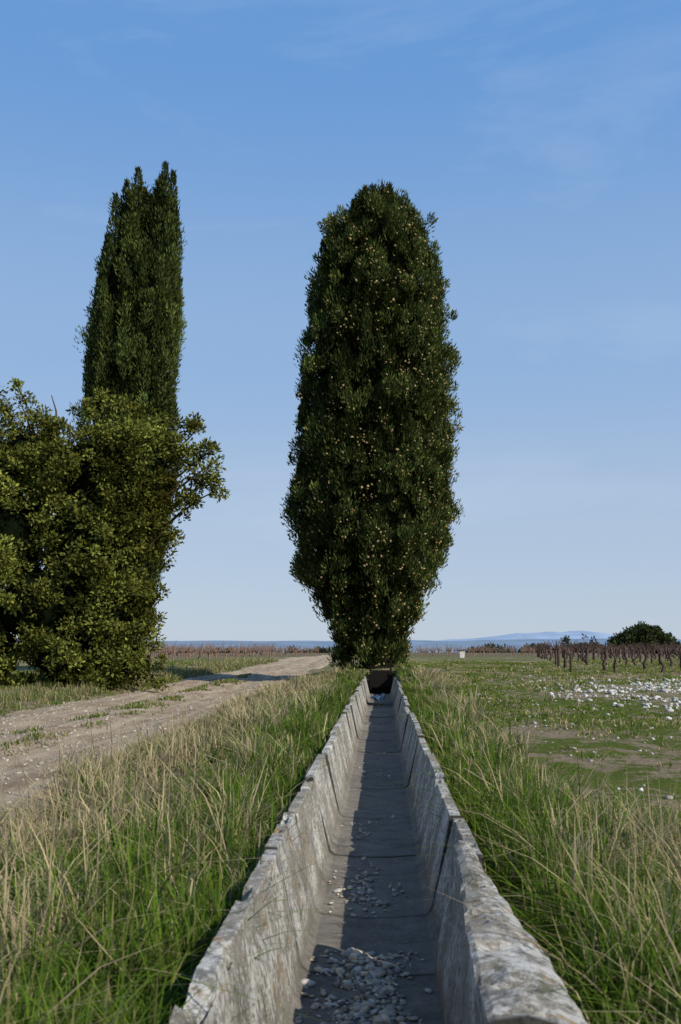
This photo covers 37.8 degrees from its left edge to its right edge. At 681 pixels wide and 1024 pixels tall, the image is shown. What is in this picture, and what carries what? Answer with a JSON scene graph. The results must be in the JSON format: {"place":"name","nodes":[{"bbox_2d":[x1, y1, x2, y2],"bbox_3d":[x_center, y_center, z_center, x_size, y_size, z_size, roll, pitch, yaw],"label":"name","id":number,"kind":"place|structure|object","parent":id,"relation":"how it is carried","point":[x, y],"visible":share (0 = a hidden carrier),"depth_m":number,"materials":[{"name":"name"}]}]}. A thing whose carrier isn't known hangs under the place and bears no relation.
{"place":"outdoors","nodes":[
{"label":"outdoors","id":0,"kind":"place"},
{"bbox_2d":[0,655,331,841],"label":"dirt road","id":1,"kind":"structure","parent":0,"point":[298,664],"depth_m":15.21,"materials":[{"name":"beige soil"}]},
{"bbox_2d":[0,669,680,1023],"bbox_3d":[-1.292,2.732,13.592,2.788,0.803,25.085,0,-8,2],"label":"dry grass","id":2,"kind":"structure","parent":0,"point":[286,685],"depth_m":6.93,"materials":[{"name":"beige plant"}]},
{"bbox_2d":[0,652,680,1023],"bbox_3d":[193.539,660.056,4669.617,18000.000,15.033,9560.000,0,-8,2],"label":"ground","id":3,"kind":"structure","parent":0,"point":[628,762],"depth_m":12.66,"materials":[{"name":"green plant"}]},
{"bbox_2d":[0,377,229,691],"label":"holm oak tree","id":4,"kind":"object","parent":3,"relation":"on","point":[93,534],"visible":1,"depth_m":25.29,"materials":[{"name":"green plant"}]},
{"bbox_2d":[69,160,187,677],"bbox_3d":[-6.430,-2.791,29.891,3.628,16.368,3.097,0,-8,2],"label":"cypress tree","id":5,"kind":"object","parent":3,"relation":"on","point":[133,336],"visible":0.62,"depth_m":29.68,"materials":[{"name":"green plant"}]},
{"bbox_2d":[0,660,266,755],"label":"turf","id":6,"kind":"structure","parent":3,"relation":"on","point":[134,705],"depth_m":20.16,"materials":[{"name":"green plant"}]},
{"bbox_2d":[0,656,277,717],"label":"dry grass","id":7,"kind":"structure","parent":3,"relation":"on","point":[231,663],"depth_m":25.58,"materials":[{"name":"plant"}]},
{"bbox_2d":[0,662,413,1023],"bbox_3d":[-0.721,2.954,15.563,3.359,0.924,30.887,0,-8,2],"label":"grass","id":8,"kind":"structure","parent":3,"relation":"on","point":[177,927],"depth_m":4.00,"materials":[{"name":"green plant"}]},
{"bbox_2d":[18,640,678,659],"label":"vineyard","id":9,"kind":"object","parent":3,"relation":"on","point":[210,650],"visible":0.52,"depth_m":89.53,"materials":[{"name":"plant"}]},
{"bbox_2d":[279,179,464,669],"bbox_3d":[1.019,-3.059,32.739,6.083,16.885,6.014,0,-8,2],"label":"cypress tree","id":10,"kind":"object","parent":3,"relation":"on","point":[374,515],"visible":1,"depth_m":31.05,"materials":[{"name":"green plant"}]},
{"bbox_2d":[169,677,587,1023],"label":"irrigation channel","id":11,"kind":"object","parent":3,"relation":"on","point":[510,994],"visible":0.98,"depth_m":4.44,"materials":[{"name":"concrete"}]},
{"bbox_2d":[295,700,431,1023],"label":"channel gravel","id":12,"kind":"structure","parent":11,"relation":"on","point":[371,972],"depth_m":4.08,"materials":[{"name":"grey gravel"}]},
{"bbox_2d":[370,693,385,699],"bbox_3d":[0.864,4.292,23.113,0.380,0.152,1.097,0,-8,2],"label":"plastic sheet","id":13,"kind":"object","parent":11,"relation":"on","point":[382,697],"visible":1,"depth_m":22.87,"materials":[{"name":"blue plastic"}]},
{"bbox_2d":[368,660,395,693],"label":"sluice gate","id":14,"kind":"structure","parent":11,"relation":"in","point":[380,681],"depth_m":29.01,"materials":[{"name":"metal"}]},
{"bbox_2d":[145,633,679,652],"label":"distant tree line","id":15,"kind":"object","parent":3,"relation":"on","point":[325,650],"visible":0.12,"depth_m":241.90,"materials":[{"name":"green plant"}]},
{"bbox_2d":[458,649,464,657],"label":"stone marker","id":16,"kind":"object","parent":3,"relation":"on","point":[461,653],"visible":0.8,"depth_m":60.97,"materials":[{"name":"stone"}]},
{"bbox_2d":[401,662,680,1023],"bbox_3d":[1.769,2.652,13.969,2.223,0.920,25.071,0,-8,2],"label":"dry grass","id":17,"kind":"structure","parent":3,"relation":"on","point":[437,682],"depth_m":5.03,"materials":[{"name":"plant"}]},
{"bbox_2d":[407,659,680,917],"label":"turf","id":18,"kind":"structure","parent":3,"relation":"on","point":[476,678],"depth_m":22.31,"materials":[{"name":"green plant"}]},
{"bbox_2d":[438,665,680,799],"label":"flowers","id":19,"kind":"object","parent":3,"relation":"on","point":[613,691],"visible":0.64,"depth_m":19.45,"materials":[{"name":"white plant"}]},
{"bbox_2d":[535,638,680,672],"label":"vineyard","id":20,"kind":"object","parent":3,"relation":"on","point":[581,656],"visible":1,"depth_m":42.74,"materials":[{"name":"brown plant"}]},
{"bbox_2d":[607,621,679,653],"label":"round tree","id":21,"kind":"object","parent":3,"relation":"on","point":[641,632],"visible":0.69,"depth_m":145.37,"materials":[{"name":"green plant"}]},
{"bbox_2d":[0,0,680,640],"label":"sky","id":22,"kind":"structure","parent":0,"point":[542,138],"materials":[{"name":"blue"}]},
{"bbox_2d":[24,639,680,651],"bbox_3d":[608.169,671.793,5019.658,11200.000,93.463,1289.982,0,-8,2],"label":"hills","id":23,"kind":"structure","parent":0,"point":[518,643],"depth_m":4875.30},
{"bbox_2d":[376,663,680,1023],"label":"grass","id":24,"kind":"structure","parent":0,"point":[589,983],"depth_m":3.94,"materials":[{"name":"green plant"}]},
{"bbox_2d":[438,631,678,640],"bbox_3d":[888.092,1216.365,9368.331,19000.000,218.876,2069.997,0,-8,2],"label":"mountains","id":25,"kind":"structure","parent":0,"point":[559,635],"depth_m":9278.89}
]}

